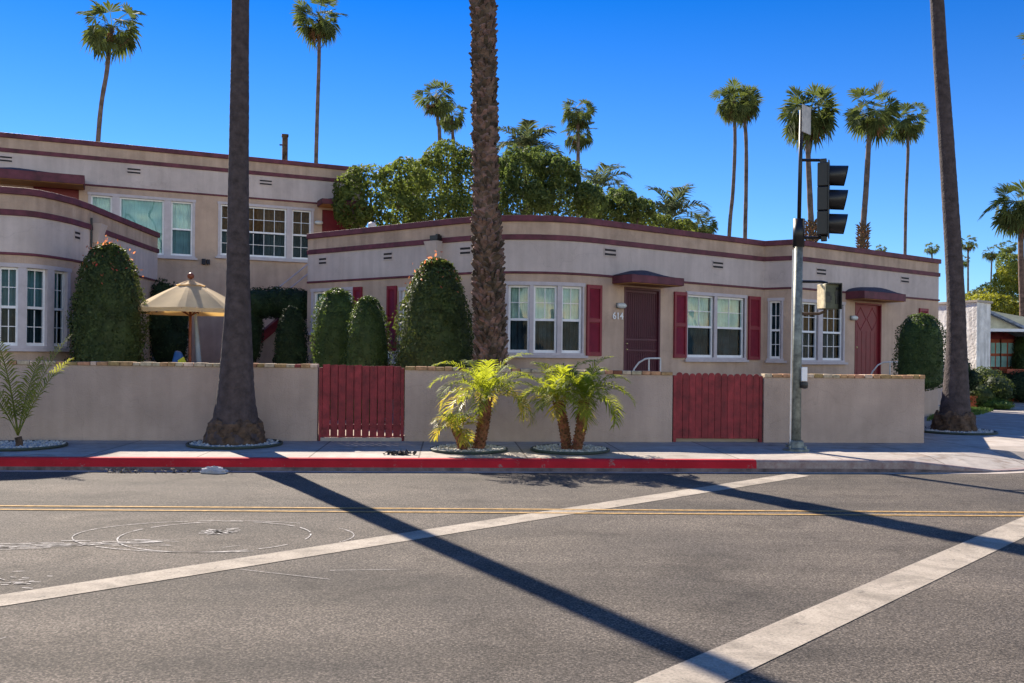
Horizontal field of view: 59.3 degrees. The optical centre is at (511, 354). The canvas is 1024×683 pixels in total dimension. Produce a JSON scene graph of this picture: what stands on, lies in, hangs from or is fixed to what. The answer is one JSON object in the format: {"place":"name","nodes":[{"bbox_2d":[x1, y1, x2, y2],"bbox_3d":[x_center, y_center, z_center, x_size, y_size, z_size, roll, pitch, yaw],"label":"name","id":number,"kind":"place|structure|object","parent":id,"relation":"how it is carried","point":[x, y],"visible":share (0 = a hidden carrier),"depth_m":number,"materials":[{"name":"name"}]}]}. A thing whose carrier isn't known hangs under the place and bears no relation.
{"place":"outdoors","nodes":[
{"label":"outdoors","id":0,"kind":"place"},
{"bbox_2d":[172,351,186,362],"bbox_3d":[-6.868,0.136,18.583,0.372,0.451,0.226,1,0,0],"label":"beach bag","id":1,"kind":"object","parent":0,"point":[178,357],"visible":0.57,"depth_m":18.53,"materials":[{"name":"blue fabric"}]},
{"bbox_2d":[0,132,367,362],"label":"apartment building","id":2,"kind":"structure","parent":0,"point":[177,199],"depth_m":26.17,"materials":[{"name":"beige paint"}]},
{"bbox_2d":[33,186,78,199],"bbox_3d":[-12.529,-3.535,24.729,1.121,2.100,0.050,1,0,-25],"label":"door","id":3,"kind":"structure","parent":2,"relation":"in","point":[72,193],"depth_m":24.78,"materials":[{"name":"red paint"}]},
{"bbox_2d":[87,192,196,259],"bbox_3d":[-10.508,-3.640,25.600,2.951,1.744,0.276,1,0,-25],"label":"window","id":4,"kind":"structure","parent":2,"relation":"in","point":[173,218],"depth_m":25.83,"materials":[{"name":"white paint"}]},
{"bbox_2d":[215,201,314,262],"bbox_3d":[-7.378,-3.659,27.038,2.939,1.674,0.276,1,0,-25],"label":"window","id":5,"kind":"structure","parent":2,"relation":"in","point":[277,233],"depth_m":27.23,"materials":[{"name":"white paint"}]},
{"bbox_2d":[322,210,350,231],"bbox_3d":[-5.468,-3.427,27.975,0.934,2.100,0.050,1,0,-25],"label":"door","id":6,"kind":"structure","parent":2,"relation":"in","point":[329,224],"depth_m":27.86,"materials":[{"name":"red paint"}]},
{"bbox_2d":[255,264,307,363],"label":"staircase","id":7,"kind":"structure","parent":0,"point":[267,352],"depth_m":23.75,"materials":[{"name":"beige paint"}]},
{"bbox_2d":[0,472,1023,682],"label":"road","id":8,"kind":"structure","parent":0,"point":[599,598],"depth_m":6.44,"materials":[{"name":"grey asphalt"}]},
{"bbox_2d":[0,520,384,638],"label":"chalk marks","id":9,"kind":"object","parent":8,"relation":"on","point":[113,544],"visible":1,"depth_m":7.43},
{"bbox_2d":[199,466,228,473],"bbox_3d":[-3.927,1.506,11.860,0.380,0.097,0.153,1,0,0],"label":"crumpled bag","id":10,"kind":"object","parent":8,"relation":"on","point":[213,470],"visible":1,"depth_m":11.81,"materials":[{"name":"white plastic"}]},
{"bbox_2d":[0,456,756,471],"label":"kerb","id":11,"kind":"structure","parent":8,"relation":"on","point":[380,464],"depth_m":12.22,"materials":[{"name":"concrete"}]},
{"bbox_2d":[0,474,806,605],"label":"crosswalk line","id":12,"kind":"object","parent":8,"relation":"on","point":[75,588],"visible":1,"depth_m":7.31,"materials":[{"name":"white paint"}]},
{"bbox_2d":[0,470,1023,473],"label":"gutter","id":13,"kind":"object","parent":8,"relation":"on","point":[541,472],"visible":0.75,"depth_m":12.28,"materials":[{"name":"concrete"}]},
{"bbox_2d":[100,468,155,472],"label":"leaf litter","id":14,"kind":"object","parent":13,"relation":"on","point":[123,470],"visible":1,"depth_m":11.82,"materials":[{"name":"plant"}]},
{"bbox_2d":[153,468,230,472],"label":"leaf litter","id":15,"kind":"object","parent":13,"relation":"on","point":[180,470],"visible":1,"depth_m":11.88,"materials":[{"name":"brown plant"}]},
{"bbox_2d":[0,509,1023,515],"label":"line","id":16,"kind":"object","parent":8,"relation":"on","point":[510,512],"depth_m":9.11,"materials":[{"name":"yellow paint"}]},
{"bbox_2d":[0,505,1023,512],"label":"line","id":17,"kind":"object","parent":8,"relation":"on","point":[509,508],"visible":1,"depth_m":9.32,"materials":[{"name":"yellow paint"}]},
{"bbox_2d":[634,517,1023,682],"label":"crosswalk line","id":18,"kind":"object","parent":8,"relation":"on","point":[723,663],"visible":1,"depth_m":5.55,"materials":[{"name":"white paint"}]},
{"bbox_2d":[754,459,1023,472],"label":"kerb","id":19,"kind":"structure","parent":8,"relation":"on","point":[832,465],"depth_m":12.64,"materials":[{"name":"concrete"}]},
{"bbox_2d":[1016,32,1023,69],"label":"palm tree","id":20,"kind":"object","parent":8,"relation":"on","point":[1020,37],"visible":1,"depth_m":45.77,"materials":[{"name":"green plant"}]},
{"bbox_2d":[0,401,1023,468],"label":"sidewalk","id":21,"kind":"structure","parent":0,"point":[1003,448],"depth_m":13.67,"materials":[{"name":"grey concrete"}]},
{"bbox_2d":[0,439,67,450],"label":"planting bed","id":22,"kind":"object","parent":21,"relation":"on","point":[7,445],"visible":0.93,"depth_m":13.12,"materials":[{"name":"white gravel"}]},
{"bbox_2d":[0,334,72,445],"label":"young palm","id":23,"kind":"object","parent":22,"relation":"on","point":[19,439],"visible":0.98,"depth_m":13.12,"materials":[{"name":"green plant"}]},
{"bbox_2d":[0,360,318,440],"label":"garden wall","id":24,"kind":"structure","parent":21,"relation":"on","point":[120,400],"depth_m":14.41,"materials":[{"name":"paint"}]},
{"bbox_2d":[185,438,282,448],"bbox_3d":[-4.265,1.353,13.860,1.440,0.054,1.440,1,0,0],"label":"planting bed","id":25,"kind":"object","parent":21,"relation":"on","point":[200,445],"visible":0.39,"depth_m":13.39,"materials":[{"name":"grey gravel"}]},
{"bbox_2d":[202,0,265,445],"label":"palm tree","id":26,"kind":"object","parent":25,"relation":"on","point":[235,420],"visible":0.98,"depth_m":13.71,"materials":[{"name":"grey plant"}]},
{"bbox_2d":[383,449,416,454],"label":"leaf litter","id":27,"kind":"object","parent":21,"relation":"on","point":[396,452],"visible":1,"depth_m":12.72,"materials":[{"name":"plant"}]},
{"bbox_2d":[411,79,455,213],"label":"palm tree","id":28,"kind":"object","parent":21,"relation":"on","point":[437,108],"visible":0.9,"depth_m":61.67,"materials":[{"name":"green plant"}]},
{"bbox_2d":[439,104,467,201],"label":"palm tree","id":29,"kind":"object","parent":21,"relation":"on","point":[450,125],"visible":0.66,"depth_m":65.75,"materials":[{"name":"green plant"}]},
{"bbox_2d":[430,444,507,453],"bbox_3d":[-0.641,1.391,13.414,1.160,0.054,1.160,1,0,0],"label":"planting bed","id":30,"kind":"object","parent":21,"relation":"on","point":[453,449],"visible":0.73,"depth_m":13.11,"materials":[{"name":"white gravel"}]},
{"bbox_2d":[428,409,483,449],"bbox_3d":[-0.804,1.108,13.152,0.880,0.644,0.814,1,0,0],"label":"pygmy palm","id":31,"kind":"object","parent":30,"relation":"on","point":[463,440],"visible":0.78,"depth_m":13.09,"materials":[{"name":"green plant"}]},
{"bbox_2d":[427,352,544,448],"bbox_3d":[-0.378,0.692,13.281,1.816,1.496,1.637,1,0,0],"label":"pygmy palm","id":32,"kind":"object","parent":30,"relation":"on","point":[485,387],"visible":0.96,"depth_m":13.21,"materials":[{"name":"green plant"}]},
{"bbox_2d":[404,366,672,441],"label":"garden wall","id":33,"kind":"structure","parent":21,"relation":"on","point":[647,416],"depth_m":14.89,"materials":[{"name":"paint"}]},
{"bbox_2d":[319,364,403,440],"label":"gate","id":34,"kind":"structure","parent":33,"relation":"attached to","point":[341,387],"depth_m":14.71,"materials":[{"name":"red paint"}]},
{"bbox_2d":[530,443,609,454],"bbox_3d":[0.872,1.407,13.521,1.200,0.054,1.200,1,0,0],"label":"planting bed","id":35,"kind":"object","parent":21,"relation":"on","point":[588,449],"visible":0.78,"depth_m":13.23,"materials":[{"name":"white gravel"}]},
{"bbox_2d":[506,360,603,448],"bbox_3d":[0.710,0.753,13.339,1.364,1.384,1.419,1,0,30],"label":"pygmy palm","id":36,"kind":"object","parent":35,"relation":"on","point":[560,412],"visible":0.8,"depth_m":13.22,"materials":[{"name":"green plant"}]},
{"bbox_2d":[533,356,634,450],"bbox_3d":[1.052,0.729,13.232,1.578,1.447,1.556,1,0,0],"label":"pygmy palm","id":37,"kind":"object","parent":35,"relation":"on","point":[584,385],"visible":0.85,"depth_m":13.12,"materials":[{"name":"green plant"}]},
{"bbox_2d":[559,120,596,153],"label":"palm tree","id":38,"kind":"object","parent":21,"relation":"on","point":[584,141],"visible":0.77,"depth_m":75.31,"materials":[{"name":"green plant"}]},
{"bbox_2d":[561,98,597,215],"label":"palm tree","id":39,"kind":"object","parent":21,"relation":"on","point":[573,117],"visible":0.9,"depth_m":74.73,"materials":[{"name":"green plant"}]},
{"bbox_2d":[693,210,717,233],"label":"palm tree","id":40,"kind":"object","parent":21,"relation":"on","point":[710,228],"visible":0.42,"depth_m":59.72,"materials":[{"name":"green plant"}]},
{"bbox_2d":[708,77,756,235],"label":"palm tree","id":41,"kind":"object","parent":21,"relation":"on","point":[729,110],"visible":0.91,"depth_m":59.86,"materials":[{"name":"green plant"}]},
{"bbox_2d":[730,84,765,237],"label":"palm tree","id":42,"kind":"object","parent":21,"relation":"on","point":[745,125],"visible":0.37,"depth_m":61.38,"materials":[{"name":"green plant"}]},
{"bbox_2d":[776,82,842,241],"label":"palm tree","id":43,"kind":"object","parent":21,"relation":"on","point":[823,121],"visible":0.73,"depth_m":47.68,"materials":[{"name":"green plant"}]},
{"bbox_2d":[783,104,848,451],"bbox_3d":[4.691,-1.176,13.898,0.945,5.310,0.415,1,0,5],"label":"traffic signal","id":44,"kind":"object","parent":21,"relation":"on","point":[829,295],"visible":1,"depth_m":13.85,"materials":[{"name":"metal"}]},
{"bbox_2d":[760,374,924,442],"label":"garden wall","id":45,"kind":"structure","parent":21,"relation":"on","point":[864,408],"depth_m":15.29,"materials":[{"name":"paint"}]},
{"bbox_2d":[672,372,762,441],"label":"gate","id":46,"kind":"structure","parent":45,"relation":"attached to","point":[716,405],"depth_m":15.16,"materials":[{"name":"red paint"}]},
{"bbox_2d":[842,80,901,248],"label":"palm tree","id":47,"kind":"object","parent":21,"relation":"on","point":[870,126],"visible":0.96,"depth_m":51.76,"materials":[{"name":"green plant"}]},
{"bbox_2d":[885,102,930,254],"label":"palm tree","id":48,"kind":"object","parent":21,"relation":"on","point":[907,129],"visible":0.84,"depth_m":61.90,"materials":[{"name":"green plant"}]},
{"bbox_2d":[891,312,945,391],"bbox_3d":[9.064,0.271,20.000,1.223,2.449,1.245,1,0,0],"label":"clipped shrub","id":49,"kind":"object","parent":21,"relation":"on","point":[920,345],"visible":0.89,"depth_m":19.64,"materials":[{"name":"green plant"}]},
{"bbox_2d":[924,384,941,416],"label":"retaining wall","id":50,"kind":"structure","parent":21,"relation":"on","point":[932,399],"depth_m":22.53,"materials":[{"name":"paint"}]},
{"bbox_2d":[926,406,992,420],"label":"grass","id":51,"kind":"structure","parent":21,"relation":"on","point":[975,410],"depth_m":24.27,"materials":[{"name":"green plant"}]},
{"bbox_2d":[968,359,979,390],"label":"potted plant","id":52,"kind":"object","parent":51,"relation":"on","point":[974,381],"visible":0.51,"depth_m":25.59,"materials":[{"name":"green plant"}]},
{"bbox_2d":[970,396,977,406],"bbox_3d":[13.524,1.383,26.455,0.450,0.380,0.443,1,0,0],"label":"flower pot","id":53,"kind":"object","parent":51,"relation":"on","point":[973,403],"visible":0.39,"depth_m":26.29,"materials":[{"name":"ceramic"}]},
{"bbox_2d":[924,427,997,434],"bbox_3d":[8.742,1.490,17.800,1.540,0.054,1.540,1,0,0],"label":"planting bed","id":54,"kind":"object","parent":21,"relation":"on","point":[979,431],"visible":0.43,"depth_m":17.29,"materials":[{"name":"grey gravel"}]},
{"bbox_2d":[930,0,977,431],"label":"palm tree","id":55,"kind":"object","parent":54,"relation":"on","point":[953,413],"visible":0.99,"depth_m":17.67,"materials":[{"name":"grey plant"}]},
{"bbox_2d":[938,300,1023,400],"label":"white house","id":56,"kind":"structure","parent":21,"relation":"on","point":[991,335],"depth_m":29.31,"materials":[{"name":"paint"}]},
{"bbox_2d":[990,339,1000,366],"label":"window","id":57,"kind":"structure","parent":56,"relation":"in","point":[995,349],"depth_m":32.23,"materials":[{"name":"wood"}]},
{"bbox_2d":[999,339,1014,373],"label":"window","id":58,"kind":"structure","parent":56,"relation":"in","point":[1006,345],"depth_m":32.23,"materials":[{"name":"wood"}]},
{"bbox_2d":[1009,336,1023,368],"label":"porch shrub","id":59,"kind":"object","parent":56,"relation":"on","point":[1017,358],"visible":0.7,"depth_m":31.77,"materials":[{"name":"green plant"}]},
{"bbox_2d":[965,262,1018,315],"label":"leafy tree","id":60,"kind":"object","parent":21,"relation":"on","point":[1006,303],"visible":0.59,"depth_m":43.13,"materials":[{"name":"green plant"}]},
{"bbox_2d":[970,366,1016,406],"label":"hedge","id":61,"kind":"object","parent":21,"relation":"on","point":[993,383],"visible":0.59,"depth_m":26.36,"materials":[{"name":"green plant"}]},
{"bbox_2d":[978,397,1015,409],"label":"ground cover plant","id":62,"kind":"object","parent":21,"relation":"on","point":[999,404],"visible":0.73,"depth_m":26.02,"materials":[{"name":"green plant"}]},
{"bbox_2d":[977,180,1023,316],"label":"palm tree","id":63,"kind":"object","parent":21,"relation":"on","point":[1008,222],"visible":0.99,"depth_m":39.89,"materials":[{"name":"green plant"}]},
{"bbox_2d":[995,252,1017,296],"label":"leafy tree","id":64,"kind":"object","parent":21,"relation":"on","point":[1013,258],"visible":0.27,"depth_m":51.84,"materials":[{"name":"green plant"}]},
{"bbox_2d":[999,370,1023,402],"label":"hedge","id":65,"kind":"object","parent":21,"relation":"on","point":[1016,378],"visible":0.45,"depth_m":30.24,"materials":[{"name":"green plant"}]},
{"bbox_2d":[0,0,1023,301],"label":"sky","id":66,"kind":"structure","parent":0,"point":[650,69],"materials":[{"name":"blue"}]},
{"bbox_2d":[318,414,757,441],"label":"yard","id":67,"kind":"structure","parent":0,"point":[710,440],"depth_m":15.22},
{"bbox_2d":[0,186,159,361],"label":"apartment building","id":68,"kind":"structure","parent":67,"relation":"on","point":[46,238],"depth_m":17.29,"materials":[{"name":"beige paint"}]},
{"bbox_2d":[0,262,73,351],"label":"window","id":69,"kind":"structure","parent":68,"relation":"in","point":[29,293],"depth_m":17.18,"materials":[{"name":"white paint"}]},
{"bbox_2d":[64,238,151,361],"bbox_3d":[-7.856,-0.520,17.463,1.609,3.675,1.618,1,0,0],"label":"clipped shrub","id":70,"kind":"object","parent":67,"relation":"on","point":[106,321],"visible":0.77,"depth_m":17.06,"materials":[{"name":"green plant"}]},
{"bbox_2d":[75,0,145,141],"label":"palm tree","id":71,"kind":"object","parent":67,"relation":"on","point":[100,39],"visible":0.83,"depth_m":51.57,"materials":[{"name":"green plant"}]},
{"bbox_2d":[148,277,188,362],"bbox_3d":[-8.636,-0.728,22.651,1.183,2.477,0.760,1,0,0],"label":"hedge","id":72,"kind":"object","parent":67,"relation":"on","point":[168,334],"visible":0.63,"depth_m":22.41,"materials":[{"name":"green plant"}]},
{"bbox_2d":[138,273,224,362],"bbox_3d":[-6.582,-0.201,18.400,2.168,2.963,2.168,1,0,-34],"label":"parasol","id":73,"kind":"object","parent":67,"relation":"on","point":[190,298],"visible":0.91,"depth_m":17.80,"materials":[{"name":"beige fabric"}]},
{"bbox_2d":[194,313,201,362],"bbox_3d":[-6.604,0.028,18.900,0.186,2.505,0.120,1,0,0],"label":"closed umbrella","id":74,"kind":"object","parent":67,"relation":"on","point":[197,350],"visible":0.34,"depth_m":18.86,"materials":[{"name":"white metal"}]},
{"bbox_2d":[250,286,318,362],"bbox_3d":[-5.652,-0.699,22.443,2.378,2.069,0.884,1,0,-13],"label":"hedge","id":75,"kind":"object","parent":67,"relation":"on","point":[271,303],"visible":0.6,"depth_m":22.14,"materials":[{"name":"green plant"}]},
{"bbox_2d":[272,305,310,363],"bbox_3d":[-4.914,0.118,19.990,0.872,2.459,0.859,1,0,0],"label":"clipped shrub","id":76,"kind":"object","parent":67,"relation":"on","point":[290,345],"visible":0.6,"depth_m":19.77,"materials":[{"name":"green plant"}]},
{"bbox_2d":[289,0,347,162],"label":"palm tree","id":77,"kind":"object","parent":67,"relation":"on","point":[319,28],"visible":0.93,"depth_m":57.85,"materials":[{"name":"green plant"}]},
{"bbox_2d":[309,287,356,418],"bbox_3d":[-3.613,-0.028,18.591,1.189,2.780,1.176,1,0,0],"label":"clipped shrub","id":78,"kind":"object","parent":67,"relation":"on","point":[336,306],"visible":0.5,"depth_m":18.23,"materials":[{"name":"green plant"}]},
{"bbox_2d":[340,295,393,423],"bbox_3d":[-2.846,0.096,17.603,1.083,2.548,1.042,1,0,0],"label":"clipped shrub","id":79,"kind":"object","parent":67,"relation":"on","point":[367,339],"visible":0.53,"depth_m":17.32,"materials":[{"name":"green plant"}]},
{"bbox_2d":[331,156,436,229],"bbox_3d":[-3.997,-2.231,27.695,3.258,7.710,2.537,1,0,-13],"label":"leafy tree","id":80,"kind":"object","parent":67,"relation":"on","point":[365,216],"visible":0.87,"depth_m":27.03,"materials":[{"name":"green plant"}]},
{"bbox_2d":[390,250,474,422],"bbox_3d":[-1.420,-0.293,16.962,1.773,3.357,1.770,1,0,0],"label":"clipped shrub","id":81,"kind":"object","parent":67,"relation":"on","point":[436,324],"visible":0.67,"depth_m":16.42,"materials":[{"name":"green plant"}]},
{"bbox_2d":[385,138,502,221],"bbox_3d":[-2.637,-3.335,33.771,4.564,9.941,3.906,1,0,0],"label":"leafy tree","id":82,"kind":"object","parent":67,"relation":"on","point":[461,205],"visible":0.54,"depth_m":33.47,"materials":[{"name":"green plant"}]},
{"bbox_2d":[468,0,508,367],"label":"palm tree","id":83,"kind":"object","parent":67,"relation":"on","point":[488,292],"visible":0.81,"depth_m":15.87,"materials":[{"name":"brown plant"}]},
{"bbox_2d":[496,118,566,212],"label":"feather palm","id":84,"kind":"object","parent":67,"relation":"on","point":[524,137],"visible":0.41,"depth_m":47.49,"materials":[{"name":"green plant"}]},
{"bbox_2d":[498,143,608,218],"bbox_3d":[1.351,-3.494,36.844,5.317,10.343,3.339,1,0,0],"label":"leafy tree","id":85,"kind":"object","parent":67,"relation":"on","point":[543,190],"visible":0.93,"depth_m":36.26,"materials":[{"name":"green plant"}]},
{"bbox_2d":[571,162,633,218],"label":"feather palm","id":86,"kind":"object","parent":67,"relation":"on","point":[596,178],"visible":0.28,"depth_m":51.50,"materials":[{"name":"green plant"}]},
{"bbox_2d":[576,184,657,223],"bbox_3d":[4.621,-2.912,39.927,3.671,9.248,2.520,1,0,0],"label":"leafy tree","id":87,"kind":"object","parent":67,"relation":"on","point":[630,205],"visible":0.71,"depth_m":39.39,"materials":[{"name":"green plant"}]},
{"bbox_2d":[307,215,940,409],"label":"apartment building","id":88,"kind":"structure","parent":67,"relation":"on","point":[629,296],"depth_m":20.77,"materials":[{"name":"beige paint"}]},
{"bbox_2d":[307,287,352,334],"bbox_3d":[-4.278,-1.044,21.576,1.585,1.122,0.276,1,0,36],"label":"window","id":89,"kind":"structure","parent":88,"relation":"in","point":[314,292],"depth_m":21.91,"materials":[{"name":"white paint"}]},
{"bbox_2d":[395,287,412,353],"bbox_3d":[-1.922,-0.760,19.841,1.570,1.499,0.275,1,0,36],"label":"window","id":90,"kind":"structure","parent":88,"relation":"in","point":[402,293],"depth_m":20.20,"materials":[{"name":"white paint"}]},
{"bbox_2d":[504,281,587,357],"bbox_3d":[0.690,-0.733,18.879,1.872,1.585,0.401,1,0,-9],"label":"window","id":91,"kind":"structure","parent":88,"relation":"in","point":[546,319],"depth_m":18.92,"materials":[{"name":"white paint"}]},
{"bbox_2d":[623,287,660,370],"bbox_3d":[2.865,-0.405,20.062,1.107,2.171,0.141,1,0,-36],"label":"door","id":92,"kind":"structure","parent":88,"relation":"in","point":[642,311],"depth_m":20.08,"materials":[{"name":"red wood"}]},
{"bbox_2d":[633,357,660,370],"bbox_3d":[2.769,0.713,18.600,0.618,1.332,0.036,1,0,0],"label":"handrail","id":93,"kind":"object","parent":88,"relation":"on","point":[649,358],"visible":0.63,"depth_m":18.59,"materials":[{"name":"white metal"}]},
{"bbox_2d":[684,291,748,361],"bbox_3d":[4.862,-0.654,21.517,2.299,1.636,0.274,1,0,-36],"label":"window","id":94,"kind":"structure","parent":88,"relation":"in","point":[724,328],"depth_m":21.50,"materials":[{"name":"white paint"}]},
{"bbox_2d":[764,298,786,362],"bbox_3d":[6.570,-0.611,22.375,0.608,1.611,0.275,1,0,32],"label":"window","id":95,"kind":"structure","parent":88,"relation":"in","point":[775,305],"depth_m":22.41,"materials":[{"name":"white paint"}]},
{"bbox_2d":[802,299,847,364],"bbox_3d":[7.772,-0.575,22.817,2.223,1.624,0.277,1,0,-37],"label":"window","id":96,"kind":"structure","parent":88,"relation":"in","point":[824,332],"depth_m":22.83,"materials":[{"name":"white paint"}]},
{"bbox_2d":[854,302,881,374],"bbox_3d":[9.484,-0.316,24.084,1.238,2.131,0.140,1,0,-37],"label":"door","id":97,"kind":"structure","parent":88,"relation":"in","point":[868,325],"depth_m":24.14,"materials":[{"name":"red paint"}]},
{"bbox_2d":[635,213,698,231],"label":"leafy tree","id":98,"kind":"object","parent":67,"relation":"on","point":[663,220],"visible":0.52,"depth_m":44.51,"materials":[{"name":"green plant"}]},
{"bbox_2d":[643,182,712,228],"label":"feather palm","id":99,"kind":"object","parent":67,"relation":"on","point":[671,205],"visible":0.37,"depth_m":49.35,"materials":[{"name":"green plant"}]},
{"bbox_2d":[871,361,897,374],"bbox_3d":[9.230,0.800,22.000,1.090,1.294,0.036,1,0,0],"label":"handrail","id":100,"kind":"object","parent":67,"relation":"on","point":[889,362],"visible":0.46,"depth_m":21.99,"materials":[{"name":"white metal"}]},
{"bbox_2d":[875,244,886,251],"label":"palm tree","id":101,"kind":"object","parent":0,"point":[880,249],"visible":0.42,"depth_m":189.84,"materials":[{"name":"green plant"}]},
{"bbox_2d":[924,242,939,257],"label":"palm tree","id":102,"kind":"object","parent":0,"point":[930,250],"visible":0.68,"depth_m":189.86,"materials":[{"name":"green plant"}]},
{"bbox_2d":[963,255,970,267],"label":"palm tree","id":103,"kind":"object","parent":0,"point":[964,264],"visible":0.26,"depth_m":189.31,"materials":[{"name":"green plant"}]},
{"bbox_2d":[961,235,978,298],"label":"palm tree","id":104,"kind":"object","parent":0,"point":[969,247],"visible":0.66,"depth_m":164.84,"materials":[{"name":"green plant"}]},
{"bbox_2d":[982,244,1000,292],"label":"palm tree","id":105,"kind":"object","parent":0,"point":[991,256],"visible":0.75,"depth_m":159.88,"materials":[{"name":"green plant"}]},
{"bbox_2d":[999,240,1017,260],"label":"palm tree","id":106,"kind":"object","parent":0,"point":[1008,250],"visible":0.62,"depth_m":169.42,"materials":[{"name":"green plant"}]}
]}

